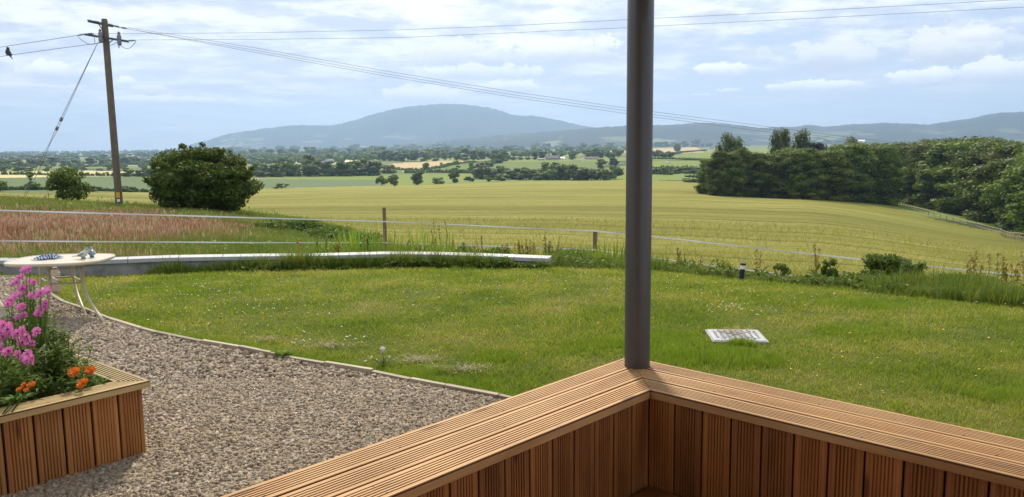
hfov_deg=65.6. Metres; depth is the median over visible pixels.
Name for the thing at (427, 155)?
tree
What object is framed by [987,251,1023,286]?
dock plant
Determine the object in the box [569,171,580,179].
tree
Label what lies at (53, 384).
foliage plant
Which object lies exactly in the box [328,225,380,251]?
iris clump
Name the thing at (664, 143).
tree
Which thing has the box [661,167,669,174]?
bush
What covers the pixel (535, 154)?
tree
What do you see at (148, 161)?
tree
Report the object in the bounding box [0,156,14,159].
tree
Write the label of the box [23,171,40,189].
conifer
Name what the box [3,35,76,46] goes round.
power line
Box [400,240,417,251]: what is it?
dock plant
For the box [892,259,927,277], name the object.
shrub
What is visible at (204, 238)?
meadow grass
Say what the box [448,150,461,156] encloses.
tree
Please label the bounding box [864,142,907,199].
woodland tree
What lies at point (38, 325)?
foliage plant
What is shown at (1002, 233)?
rail fence
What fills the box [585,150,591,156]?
tree
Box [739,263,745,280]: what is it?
bollard light
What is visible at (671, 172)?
bush
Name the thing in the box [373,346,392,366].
dandelion
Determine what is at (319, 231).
bramble
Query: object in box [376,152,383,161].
tree
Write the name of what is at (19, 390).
marigold
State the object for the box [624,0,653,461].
roof pillar
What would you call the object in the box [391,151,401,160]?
tree
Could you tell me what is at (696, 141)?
tree
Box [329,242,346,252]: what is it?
dock plant
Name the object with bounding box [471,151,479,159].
tree
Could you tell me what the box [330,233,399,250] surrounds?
bramble
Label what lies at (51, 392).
foliage plant
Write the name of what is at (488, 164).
bush
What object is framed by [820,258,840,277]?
bush
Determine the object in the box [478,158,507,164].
hedge
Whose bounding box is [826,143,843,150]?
woodland tree
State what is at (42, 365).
foliage plant
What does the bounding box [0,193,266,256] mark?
sorrel seed heads
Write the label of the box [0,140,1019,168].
distant woodland
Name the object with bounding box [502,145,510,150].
tree
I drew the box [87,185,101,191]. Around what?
bush
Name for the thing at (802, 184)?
woodland tree
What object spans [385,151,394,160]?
tree
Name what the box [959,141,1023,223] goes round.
woodland tree
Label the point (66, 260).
patio table
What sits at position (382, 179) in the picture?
bush
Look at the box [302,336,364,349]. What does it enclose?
dry grass clump
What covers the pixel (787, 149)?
woodland tree
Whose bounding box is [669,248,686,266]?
dock plant
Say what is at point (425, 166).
tree
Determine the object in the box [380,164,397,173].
bush
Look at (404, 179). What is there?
green field
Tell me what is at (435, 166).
hedge
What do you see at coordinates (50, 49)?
power line
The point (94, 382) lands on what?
foliage plant
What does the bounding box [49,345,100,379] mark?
foliage plant
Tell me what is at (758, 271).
dock plant
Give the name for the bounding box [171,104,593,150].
mountain
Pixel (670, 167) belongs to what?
hedge
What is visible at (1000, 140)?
woodland tree
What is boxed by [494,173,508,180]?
bush
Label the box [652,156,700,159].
hedge
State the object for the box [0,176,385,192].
oat field
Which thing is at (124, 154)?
tree
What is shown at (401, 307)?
lawn daisies
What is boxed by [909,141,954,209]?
woodland tree
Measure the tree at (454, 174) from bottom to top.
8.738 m
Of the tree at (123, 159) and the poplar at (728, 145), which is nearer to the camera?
the poplar at (728, 145)
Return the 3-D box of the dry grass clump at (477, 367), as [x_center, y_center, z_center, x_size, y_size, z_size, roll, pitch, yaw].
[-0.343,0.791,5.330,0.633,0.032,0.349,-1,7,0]
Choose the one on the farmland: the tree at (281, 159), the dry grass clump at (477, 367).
the tree at (281, 159)
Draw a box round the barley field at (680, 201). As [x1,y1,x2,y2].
[0,180,1023,285]
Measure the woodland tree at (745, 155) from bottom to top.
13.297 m
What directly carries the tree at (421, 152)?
on the farmland
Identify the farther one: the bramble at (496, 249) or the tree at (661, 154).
the tree at (661, 154)
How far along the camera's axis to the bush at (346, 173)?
651.38 m
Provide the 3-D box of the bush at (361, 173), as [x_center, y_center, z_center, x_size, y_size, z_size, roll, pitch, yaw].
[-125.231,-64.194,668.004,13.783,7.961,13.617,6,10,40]
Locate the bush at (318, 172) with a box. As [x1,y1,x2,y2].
[313,167,325,176]
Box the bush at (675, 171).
[673,168,680,173]
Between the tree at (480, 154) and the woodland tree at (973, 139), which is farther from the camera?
the tree at (480, 154)
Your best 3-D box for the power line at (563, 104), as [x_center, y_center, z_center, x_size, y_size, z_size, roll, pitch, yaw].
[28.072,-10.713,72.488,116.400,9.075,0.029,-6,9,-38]
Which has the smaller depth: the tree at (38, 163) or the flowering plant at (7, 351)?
the flowering plant at (7, 351)
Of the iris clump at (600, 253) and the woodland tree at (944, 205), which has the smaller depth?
the iris clump at (600, 253)
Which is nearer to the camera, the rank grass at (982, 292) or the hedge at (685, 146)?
the rank grass at (982, 292)
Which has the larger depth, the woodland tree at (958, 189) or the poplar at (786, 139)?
the poplar at (786, 139)
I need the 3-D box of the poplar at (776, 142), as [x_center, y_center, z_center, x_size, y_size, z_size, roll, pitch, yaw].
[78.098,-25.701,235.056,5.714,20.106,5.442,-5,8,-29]
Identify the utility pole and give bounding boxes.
[77,19,135,205]
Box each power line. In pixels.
[0,43,95,56]
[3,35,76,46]
[122,0,1002,33]
[125,28,1023,162]
[127,27,1019,156]
[130,29,1022,159]
[208,7,1020,39]
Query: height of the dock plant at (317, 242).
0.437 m
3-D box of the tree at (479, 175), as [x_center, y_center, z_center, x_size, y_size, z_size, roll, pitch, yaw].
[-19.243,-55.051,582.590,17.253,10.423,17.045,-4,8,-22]
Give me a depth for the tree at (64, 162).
1096.51 m
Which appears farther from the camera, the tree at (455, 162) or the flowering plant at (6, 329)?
the tree at (455, 162)
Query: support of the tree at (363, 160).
on the farmland
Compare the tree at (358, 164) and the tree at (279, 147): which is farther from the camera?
the tree at (279, 147)
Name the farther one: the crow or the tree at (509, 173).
the tree at (509, 173)
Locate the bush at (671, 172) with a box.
[663,170,673,174]
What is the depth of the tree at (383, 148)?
2263.75 m
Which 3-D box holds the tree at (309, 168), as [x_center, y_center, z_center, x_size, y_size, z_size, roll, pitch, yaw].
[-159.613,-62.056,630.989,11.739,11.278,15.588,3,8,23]
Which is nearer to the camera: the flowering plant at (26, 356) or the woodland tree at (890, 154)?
the flowering plant at (26, 356)
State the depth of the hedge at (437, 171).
714.22 m
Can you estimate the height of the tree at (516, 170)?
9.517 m
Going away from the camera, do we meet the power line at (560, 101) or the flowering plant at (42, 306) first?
the flowering plant at (42, 306)
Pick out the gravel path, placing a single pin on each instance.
(6, 276)
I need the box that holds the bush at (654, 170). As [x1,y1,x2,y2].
[652,168,662,173]
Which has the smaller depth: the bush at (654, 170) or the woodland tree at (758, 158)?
the woodland tree at (758, 158)
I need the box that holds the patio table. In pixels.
[3,253,114,321]
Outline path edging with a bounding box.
[42,287,512,399]
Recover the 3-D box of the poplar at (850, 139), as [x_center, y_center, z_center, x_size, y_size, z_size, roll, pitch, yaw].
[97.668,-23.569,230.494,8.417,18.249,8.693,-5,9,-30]
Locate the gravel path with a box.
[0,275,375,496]
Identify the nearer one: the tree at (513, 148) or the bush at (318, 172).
the bush at (318, 172)
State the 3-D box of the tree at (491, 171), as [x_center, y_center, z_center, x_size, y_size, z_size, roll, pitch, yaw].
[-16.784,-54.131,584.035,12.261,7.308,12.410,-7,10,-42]
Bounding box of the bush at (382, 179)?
[375,176,387,183]
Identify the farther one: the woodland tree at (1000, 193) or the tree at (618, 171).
the tree at (618, 171)
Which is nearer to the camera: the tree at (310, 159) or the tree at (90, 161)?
the tree at (310, 159)
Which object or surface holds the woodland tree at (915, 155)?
on the farmland
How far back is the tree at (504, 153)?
1049.07 m
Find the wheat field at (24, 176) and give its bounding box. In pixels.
[0,160,357,177]
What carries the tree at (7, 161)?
on the farmland
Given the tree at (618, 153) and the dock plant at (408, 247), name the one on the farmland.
the tree at (618, 153)
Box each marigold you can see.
[0,382,28,413]
[11,381,35,411]
[65,367,79,388]
[72,378,92,391]
[85,366,101,380]
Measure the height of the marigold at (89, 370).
0.165 m
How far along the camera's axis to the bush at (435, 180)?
485.39 m
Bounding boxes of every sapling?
[772,263,790,275]
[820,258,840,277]
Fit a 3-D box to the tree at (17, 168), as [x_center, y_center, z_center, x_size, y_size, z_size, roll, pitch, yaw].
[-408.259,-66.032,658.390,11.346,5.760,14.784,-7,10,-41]
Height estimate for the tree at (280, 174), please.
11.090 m
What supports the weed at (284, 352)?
on the path edging
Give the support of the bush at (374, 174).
on the green field at (404, 179)
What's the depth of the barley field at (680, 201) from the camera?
99.67 m
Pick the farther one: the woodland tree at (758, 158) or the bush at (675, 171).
the bush at (675, 171)
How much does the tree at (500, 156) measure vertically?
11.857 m
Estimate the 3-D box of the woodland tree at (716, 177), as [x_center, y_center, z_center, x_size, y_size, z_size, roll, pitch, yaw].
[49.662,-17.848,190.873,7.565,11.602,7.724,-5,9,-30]
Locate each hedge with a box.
[0,170,148,175]
[4,186,148,191]
[79,164,101,166]
[392,160,476,169]
[404,169,472,172]
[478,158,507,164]
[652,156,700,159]
[652,165,701,169]
[653,146,722,147]
[663,149,706,155]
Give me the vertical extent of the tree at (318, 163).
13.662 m
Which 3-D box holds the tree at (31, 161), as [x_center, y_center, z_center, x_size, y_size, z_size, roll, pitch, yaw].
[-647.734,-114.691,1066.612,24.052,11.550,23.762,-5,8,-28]
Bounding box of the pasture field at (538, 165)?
[441,161,608,170]
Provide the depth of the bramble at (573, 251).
15.25 m
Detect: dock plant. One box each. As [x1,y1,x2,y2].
[286,239,307,252]
[312,236,336,252]
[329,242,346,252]
[366,238,379,250]
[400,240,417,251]
[410,244,430,251]
[431,220,447,248]
[500,244,508,253]
[504,238,526,253]
[514,236,559,254]
[514,242,532,254]
[543,236,562,256]
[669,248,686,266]
[714,256,730,271]
[753,249,768,273]
[807,244,820,273]
[959,250,984,282]
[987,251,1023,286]
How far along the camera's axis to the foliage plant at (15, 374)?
3.56 m
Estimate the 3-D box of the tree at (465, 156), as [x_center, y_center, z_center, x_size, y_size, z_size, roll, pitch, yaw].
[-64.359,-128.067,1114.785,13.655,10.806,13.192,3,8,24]
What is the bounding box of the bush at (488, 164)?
[479,161,493,167]
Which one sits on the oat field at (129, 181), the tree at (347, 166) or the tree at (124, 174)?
the tree at (124, 174)
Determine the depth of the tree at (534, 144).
3403.08 m
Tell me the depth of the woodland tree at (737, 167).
190.87 m
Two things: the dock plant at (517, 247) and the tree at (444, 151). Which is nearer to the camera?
the dock plant at (517, 247)
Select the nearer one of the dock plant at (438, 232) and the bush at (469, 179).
the dock plant at (438, 232)
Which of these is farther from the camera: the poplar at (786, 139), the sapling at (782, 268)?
the poplar at (786, 139)
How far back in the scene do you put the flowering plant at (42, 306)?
3.91 m
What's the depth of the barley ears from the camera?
44.61 m
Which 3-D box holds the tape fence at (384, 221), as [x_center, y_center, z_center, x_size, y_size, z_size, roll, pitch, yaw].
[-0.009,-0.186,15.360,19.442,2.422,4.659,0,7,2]
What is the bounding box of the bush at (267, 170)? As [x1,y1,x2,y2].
[261,169,273,176]
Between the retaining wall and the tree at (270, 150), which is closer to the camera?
the retaining wall
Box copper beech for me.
[799,142,827,150]
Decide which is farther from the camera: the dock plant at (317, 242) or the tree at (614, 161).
the tree at (614, 161)
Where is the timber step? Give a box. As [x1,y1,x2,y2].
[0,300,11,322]
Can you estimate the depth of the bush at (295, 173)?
613.92 m
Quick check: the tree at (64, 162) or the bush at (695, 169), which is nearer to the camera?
the bush at (695, 169)
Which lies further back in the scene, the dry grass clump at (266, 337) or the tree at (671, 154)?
the tree at (671, 154)
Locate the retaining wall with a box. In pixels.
[0,252,551,276]
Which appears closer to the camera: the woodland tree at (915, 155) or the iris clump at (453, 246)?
the iris clump at (453, 246)
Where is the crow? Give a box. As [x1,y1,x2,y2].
[5,47,12,58]
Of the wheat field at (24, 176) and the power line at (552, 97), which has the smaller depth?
the power line at (552, 97)
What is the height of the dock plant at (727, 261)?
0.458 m
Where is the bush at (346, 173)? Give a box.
[339,169,352,175]
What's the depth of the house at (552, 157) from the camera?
945.99 m
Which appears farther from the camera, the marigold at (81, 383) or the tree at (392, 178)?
the tree at (392, 178)
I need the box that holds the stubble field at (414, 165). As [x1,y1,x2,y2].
[391,147,702,170]
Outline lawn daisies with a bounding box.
[74,270,1023,363]
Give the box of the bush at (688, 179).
[682,174,698,181]
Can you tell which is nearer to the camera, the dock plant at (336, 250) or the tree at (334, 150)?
the dock plant at (336, 250)
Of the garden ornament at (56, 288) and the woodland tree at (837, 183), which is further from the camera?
the woodland tree at (837, 183)
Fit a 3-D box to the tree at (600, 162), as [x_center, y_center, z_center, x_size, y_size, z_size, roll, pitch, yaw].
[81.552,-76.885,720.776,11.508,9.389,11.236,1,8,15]
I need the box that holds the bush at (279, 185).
[273,183,289,188]
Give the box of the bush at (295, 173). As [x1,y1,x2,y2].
[288,170,302,176]
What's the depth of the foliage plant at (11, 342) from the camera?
4.11 m
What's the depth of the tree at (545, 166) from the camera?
567.71 m
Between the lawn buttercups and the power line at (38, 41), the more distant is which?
the power line at (38, 41)
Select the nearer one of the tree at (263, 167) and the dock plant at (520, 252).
the dock plant at (520, 252)
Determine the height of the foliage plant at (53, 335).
0.388 m
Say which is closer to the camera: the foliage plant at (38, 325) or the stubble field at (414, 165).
the foliage plant at (38, 325)
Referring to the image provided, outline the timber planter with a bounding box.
[0,354,150,496]
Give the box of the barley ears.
[261,211,1023,285]
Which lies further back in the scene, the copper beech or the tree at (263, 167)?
the tree at (263, 167)
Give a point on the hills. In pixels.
(1007, 126)
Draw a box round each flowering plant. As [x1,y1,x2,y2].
[0,319,19,380]
[0,342,17,406]
[1,296,31,368]
[9,265,37,380]
[10,349,39,402]
[11,325,47,387]
[27,285,51,377]
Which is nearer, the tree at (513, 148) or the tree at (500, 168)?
the tree at (500, 168)
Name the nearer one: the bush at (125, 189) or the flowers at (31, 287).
the flowers at (31, 287)
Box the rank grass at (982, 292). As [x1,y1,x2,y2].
[0,225,1023,307]
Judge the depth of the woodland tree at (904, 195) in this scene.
236.14 m
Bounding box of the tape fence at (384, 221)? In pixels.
[0,207,1023,276]
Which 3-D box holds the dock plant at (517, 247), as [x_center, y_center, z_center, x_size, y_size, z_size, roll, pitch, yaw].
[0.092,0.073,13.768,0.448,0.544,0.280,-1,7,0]
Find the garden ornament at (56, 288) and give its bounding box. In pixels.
[51,267,61,292]
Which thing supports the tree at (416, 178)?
on the farmland
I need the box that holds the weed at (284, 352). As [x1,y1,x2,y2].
[270,350,291,357]
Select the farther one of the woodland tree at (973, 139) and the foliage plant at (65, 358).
the woodland tree at (973, 139)
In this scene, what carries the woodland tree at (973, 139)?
on the farmland
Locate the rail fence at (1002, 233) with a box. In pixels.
[898,202,1023,241]
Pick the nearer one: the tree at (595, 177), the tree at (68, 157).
the tree at (595, 177)
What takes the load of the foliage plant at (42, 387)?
on the timber planter
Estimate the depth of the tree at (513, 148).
2769.19 m
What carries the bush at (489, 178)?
on the green field at (404, 179)
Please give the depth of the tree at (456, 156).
1096.86 m
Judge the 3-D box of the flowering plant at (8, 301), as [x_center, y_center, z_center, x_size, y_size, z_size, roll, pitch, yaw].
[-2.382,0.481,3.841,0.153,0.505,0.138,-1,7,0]
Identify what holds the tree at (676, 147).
on the stubble field at (414, 165)
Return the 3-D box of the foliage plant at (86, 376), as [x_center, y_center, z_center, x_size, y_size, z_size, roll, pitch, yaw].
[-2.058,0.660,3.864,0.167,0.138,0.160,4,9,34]
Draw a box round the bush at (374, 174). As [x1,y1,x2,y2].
[367,169,380,175]
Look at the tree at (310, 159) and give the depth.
719.67 m
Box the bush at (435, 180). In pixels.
[432,177,444,183]
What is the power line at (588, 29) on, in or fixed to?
attached to the utility pole
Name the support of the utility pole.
on the meadow ground
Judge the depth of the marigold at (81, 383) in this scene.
3.68 m
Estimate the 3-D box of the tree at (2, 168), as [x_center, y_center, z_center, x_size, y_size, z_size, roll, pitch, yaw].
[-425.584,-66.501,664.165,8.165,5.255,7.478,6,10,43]
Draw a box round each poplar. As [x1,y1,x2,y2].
[715,132,737,152]
[734,136,745,150]
[767,127,784,154]
[778,127,791,148]
[790,128,811,148]
[844,135,861,143]
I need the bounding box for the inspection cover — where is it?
[705,329,768,343]
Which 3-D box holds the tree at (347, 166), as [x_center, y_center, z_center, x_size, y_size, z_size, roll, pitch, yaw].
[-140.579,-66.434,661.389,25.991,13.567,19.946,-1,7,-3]
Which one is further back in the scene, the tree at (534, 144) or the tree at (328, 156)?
the tree at (534, 144)
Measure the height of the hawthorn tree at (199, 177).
3.194 m
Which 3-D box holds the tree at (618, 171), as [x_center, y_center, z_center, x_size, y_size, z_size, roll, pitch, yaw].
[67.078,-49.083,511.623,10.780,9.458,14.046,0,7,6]
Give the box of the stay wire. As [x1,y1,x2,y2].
[24,43,97,196]
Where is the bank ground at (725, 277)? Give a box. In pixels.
[556,266,864,290]
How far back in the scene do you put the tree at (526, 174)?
526.12 m
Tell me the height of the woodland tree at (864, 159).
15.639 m
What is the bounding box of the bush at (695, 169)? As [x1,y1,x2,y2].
[691,167,700,172]
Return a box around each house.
[545,154,559,159]
[584,156,598,159]
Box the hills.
[387,112,1023,148]
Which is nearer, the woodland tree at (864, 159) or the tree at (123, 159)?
the woodland tree at (864, 159)
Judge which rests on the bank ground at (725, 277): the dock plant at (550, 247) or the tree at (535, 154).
the dock plant at (550, 247)
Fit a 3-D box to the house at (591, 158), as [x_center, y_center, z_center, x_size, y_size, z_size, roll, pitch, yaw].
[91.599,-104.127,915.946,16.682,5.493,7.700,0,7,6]
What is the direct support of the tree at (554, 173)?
on the green field at (404, 179)
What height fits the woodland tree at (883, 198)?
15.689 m
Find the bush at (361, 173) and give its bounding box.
[355,167,369,175]
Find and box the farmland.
[3,144,1020,231]
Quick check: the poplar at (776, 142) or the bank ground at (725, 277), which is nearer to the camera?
the bank ground at (725, 277)
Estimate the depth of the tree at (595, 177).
500.86 m
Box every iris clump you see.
[312,236,349,252]
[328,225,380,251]
[362,231,407,251]
[396,228,454,251]
[433,240,476,252]
[579,238,624,260]
[654,253,686,264]
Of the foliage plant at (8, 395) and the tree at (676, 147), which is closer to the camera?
the foliage plant at (8, 395)
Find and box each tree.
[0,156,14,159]
[0,166,7,171]
[1,159,19,165]
[12,166,26,171]
[13,161,26,165]
[24,155,43,159]
[25,159,38,165]
[34,160,46,165]
[45,167,91,200]
[47,156,59,163]
[58,160,70,165]
[61,155,80,159]
[70,159,81,163]
[84,158,96,164]
[89,151,103,154]
[95,154,111,158]
[98,159,105,163]
[119,153,132,156]
[119,156,130,164]
[121,168,134,176]
[129,156,141,161]
[134,170,146,176]
[141,142,264,211]
[143,168,151,174]
[144,159,153,164]
[224,146,240,150]
[225,148,236,152]
[252,162,268,176]
[265,148,275,152]
[267,165,280,176]
[272,163,284,176]
[274,145,285,149]
[275,148,287,153]
[275,157,290,163]
[277,161,300,173]
[289,145,300,149]
[289,148,299,153]
[300,155,318,166]
[302,163,319,175]
[303,146,316,154]
[311,160,320,175]
[321,161,337,175]
[322,154,333,160]
[329,148,338,153]
[329,161,357,173]
[346,160,362,172]
[348,144,360,147]
[359,158,372,163]
[364,160,383,172]
[374,146,385,150]
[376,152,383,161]
[380,150,387,160]
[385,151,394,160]
[388,174,398,185]
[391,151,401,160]
[396,153,407,160]
[402,143,422,147]
[410,150,419,159]
[410,150,427,157]
[410,171,423,184]
[422,152,430,159]
[422,162,429,169]
[439,149,448,156]
[441,152,448,159]
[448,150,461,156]
[448,170,458,182]
[451,153,461,160]
[451,160,460,172]
[459,148,470,156]
[461,153,470,160]
[467,162,480,170]
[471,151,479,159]
[473,167,494,178]
[474,146,487,149]
[476,150,486,158]
[484,170,496,177]
[491,165,507,177]
[494,153,504,162]
[499,150,510,158]
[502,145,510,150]
[502,170,515,178]
[508,145,516,150]
[512,167,532,179]
[515,168,535,179]
[530,142,539,147]
[530,152,537,159]
[532,173,542,179]
[537,162,548,171]
[538,151,546,157]
[540,143,550,148]
[541,171,552,179]
[548,169,558,179]
[552,164,568,179]
[565,165,578,179]
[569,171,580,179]
[575,167,595,179]
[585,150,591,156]
[591,168,608,179]
[592,147,600,156]
[595,169,609,179]
[596,159,607,167]
[597,150,604,157]
[607,170,616,179]
[608,157,619,165]
[608,165,624,178]
[614,151,621,156]
[653,150,662,156]
[658,141,669,145]
[659,152,668,157]
[665,151,674,157]
[673,143,680,150]
[680,140,688,145]
[690,139,700,145]
[693,158,709,193]
[703,150,735,195]
[719,151,746,196]
[735,146,756,196]
[744,152,776,197]
[758,151,797,198]
[770,149,784,154]
[775,147,830,199]
[781,146,796,197]
[804,149,858,201]
[819,139,832,143]
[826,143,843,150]
[832,140,843,143]
[834,142,879,201]
[855,155,879,201]
[856,145,897,203]
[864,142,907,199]
[873,144,907,204]
[889,141,911,146]
[895,143,914,199]
[899,142,942,204]
[905,138,940,197]
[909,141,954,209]
[914,137,961,193]
[928,139,987,214]
[942,136,994,197]
[942,140,1007,218]
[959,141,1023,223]
[976,146,1023,229]
[979,137,1023,143]
[1001,154,1023,238]
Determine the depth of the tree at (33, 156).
1901.38 m
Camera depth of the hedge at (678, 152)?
1413.36 m
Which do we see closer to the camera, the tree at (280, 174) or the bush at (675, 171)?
the bush at (675, 171)
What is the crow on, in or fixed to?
on the power line at (50, 49)
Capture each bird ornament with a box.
[72,248,88,258]
[88,247,95,256]
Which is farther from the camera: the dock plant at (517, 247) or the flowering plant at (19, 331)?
the dock plant at (517, 247)
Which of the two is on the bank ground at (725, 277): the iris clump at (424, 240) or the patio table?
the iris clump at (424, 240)
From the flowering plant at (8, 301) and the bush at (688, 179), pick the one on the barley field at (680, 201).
the bush at (688, 179)
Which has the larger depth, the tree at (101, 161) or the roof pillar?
the tree at (101, 161)
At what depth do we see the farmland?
800.15 m
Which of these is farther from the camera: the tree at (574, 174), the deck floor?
the tree at (574, 174)
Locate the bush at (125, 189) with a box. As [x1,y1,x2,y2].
[122,186,135,191]
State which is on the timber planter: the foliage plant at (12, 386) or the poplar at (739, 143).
the foliage plant at (12, 386)
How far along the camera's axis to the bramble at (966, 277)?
11.52 m
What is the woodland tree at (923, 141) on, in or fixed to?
on the farmland
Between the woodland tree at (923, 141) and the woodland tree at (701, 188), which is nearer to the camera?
the woodland tree at (701, 188)
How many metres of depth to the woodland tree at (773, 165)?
194.29 m
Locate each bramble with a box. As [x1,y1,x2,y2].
[246,217,336,232]
[294,225,382,241]
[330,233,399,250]
[455,245,471,252]
[479,246,513,253]
[547,248,606,259]
[942,272,996,282]
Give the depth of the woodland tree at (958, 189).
188.14 m
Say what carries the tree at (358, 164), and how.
on the green field at (404, 179)
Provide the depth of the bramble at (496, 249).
16.37 m
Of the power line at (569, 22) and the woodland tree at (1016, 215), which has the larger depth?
the woodland tree at (1016, 215)
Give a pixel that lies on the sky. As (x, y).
(932, 66)
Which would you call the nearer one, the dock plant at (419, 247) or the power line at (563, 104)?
the dock plant at (419, 247)
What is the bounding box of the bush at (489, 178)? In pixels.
[483,175,493,181]
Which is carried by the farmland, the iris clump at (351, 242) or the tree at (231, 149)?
the tree at (231, 149)
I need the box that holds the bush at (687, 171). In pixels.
[682,166,697,173]
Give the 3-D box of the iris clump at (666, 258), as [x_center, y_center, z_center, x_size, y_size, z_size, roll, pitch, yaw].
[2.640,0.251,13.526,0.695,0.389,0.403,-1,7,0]
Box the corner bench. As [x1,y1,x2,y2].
[221,358,1023,496]
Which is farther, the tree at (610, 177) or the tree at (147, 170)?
the tree at (147, 170)
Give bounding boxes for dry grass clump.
[250,334,290,341]
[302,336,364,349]
[388,352,472,365]
[432,361,502,372]
[684,323,759,336]
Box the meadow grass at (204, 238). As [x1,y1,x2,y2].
[0,195,426,256]
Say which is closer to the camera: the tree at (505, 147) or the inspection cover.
the inspection cover
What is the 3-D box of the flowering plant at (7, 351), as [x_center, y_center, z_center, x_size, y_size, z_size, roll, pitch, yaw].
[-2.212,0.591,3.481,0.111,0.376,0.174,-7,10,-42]
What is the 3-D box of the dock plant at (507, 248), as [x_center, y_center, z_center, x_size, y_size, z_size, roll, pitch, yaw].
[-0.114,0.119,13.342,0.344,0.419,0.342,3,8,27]
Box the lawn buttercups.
[198,267,1002,395]
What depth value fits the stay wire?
41.65 m
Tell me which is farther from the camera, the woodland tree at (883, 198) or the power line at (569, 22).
the woodland tree at (883, 198)
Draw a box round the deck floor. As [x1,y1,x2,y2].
[632,487,678,496]
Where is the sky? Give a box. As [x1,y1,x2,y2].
[0,0,1023,152]
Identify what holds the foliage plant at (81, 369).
on the timber planter
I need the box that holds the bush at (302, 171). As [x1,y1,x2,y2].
[296,167,306,175]
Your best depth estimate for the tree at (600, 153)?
1010.54 m
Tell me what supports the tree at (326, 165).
on the green field at (404, 179)
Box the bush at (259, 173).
[255,170,265,176]
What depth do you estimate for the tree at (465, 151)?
1370.96 m
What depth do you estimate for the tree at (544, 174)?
514.35 m
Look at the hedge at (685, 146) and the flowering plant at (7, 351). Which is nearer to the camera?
the flowering plant at (7, 351)
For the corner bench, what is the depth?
2.87 m
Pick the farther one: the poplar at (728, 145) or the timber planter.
the poplar at (728, 145)
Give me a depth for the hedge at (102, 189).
273.47 m
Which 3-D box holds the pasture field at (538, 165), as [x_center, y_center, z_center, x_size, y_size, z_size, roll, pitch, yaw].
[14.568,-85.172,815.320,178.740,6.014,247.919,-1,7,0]
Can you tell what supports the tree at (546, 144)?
on the farmland
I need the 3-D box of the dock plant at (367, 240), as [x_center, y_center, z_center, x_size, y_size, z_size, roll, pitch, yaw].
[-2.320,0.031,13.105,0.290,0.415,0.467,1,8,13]
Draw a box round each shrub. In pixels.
[858,252,923,280]
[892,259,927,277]
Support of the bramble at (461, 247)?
on the bank ground at (725, 277)
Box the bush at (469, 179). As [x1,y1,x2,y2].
[464,176,474,181]
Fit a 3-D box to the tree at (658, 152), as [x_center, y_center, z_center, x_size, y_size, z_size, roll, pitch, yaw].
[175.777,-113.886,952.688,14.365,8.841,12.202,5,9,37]
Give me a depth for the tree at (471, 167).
698.21 m
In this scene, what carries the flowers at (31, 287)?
on the timber planter
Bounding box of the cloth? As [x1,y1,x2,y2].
[31,253,62,259]
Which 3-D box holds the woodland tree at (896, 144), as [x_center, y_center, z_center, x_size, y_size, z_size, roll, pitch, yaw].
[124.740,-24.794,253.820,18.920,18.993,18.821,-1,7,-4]
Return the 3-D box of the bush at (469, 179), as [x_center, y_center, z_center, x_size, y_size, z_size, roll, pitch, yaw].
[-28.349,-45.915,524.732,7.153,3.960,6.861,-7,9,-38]
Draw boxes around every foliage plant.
[0,307,31,380]
[0,345,34,400]
[0,367,36,406]
[0,381,29,407]
[1,367,21,405]
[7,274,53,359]
[16,343,59,397]
[22,374,59,401]
[25,370,56,400]
[26,331,81,370]
[29,297,54,371]
[29,346,85,380]
[32,311,72,362]
[40,340,89,392]
[42,380,65,396]
[47,368,91,395]
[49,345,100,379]
[54,358,101,390]
[67,375,117,387]
[73,372,100,388]
[74,380,98,388]
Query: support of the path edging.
on the lawn at (379, 339)
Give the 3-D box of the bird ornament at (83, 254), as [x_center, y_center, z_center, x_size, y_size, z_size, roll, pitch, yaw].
[-3.890,0.042,7.170,0.156,0.096,0.072,-2,8,-9]
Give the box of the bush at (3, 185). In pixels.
[0,181,7,190]
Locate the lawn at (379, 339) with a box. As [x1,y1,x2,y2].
[7,268,1023,486]
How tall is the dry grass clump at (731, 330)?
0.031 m
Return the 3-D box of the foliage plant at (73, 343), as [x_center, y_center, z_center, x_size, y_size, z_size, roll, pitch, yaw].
[-2.340,0.558,4.076,0.241,0.290,0.263,-1,7,0]
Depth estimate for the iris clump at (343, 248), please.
13.96 m
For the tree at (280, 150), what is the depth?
2247.92 m
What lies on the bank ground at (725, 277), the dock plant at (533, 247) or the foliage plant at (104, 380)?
the dock plant at (533, 247)
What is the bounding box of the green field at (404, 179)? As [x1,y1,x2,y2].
[97,147,771,185]

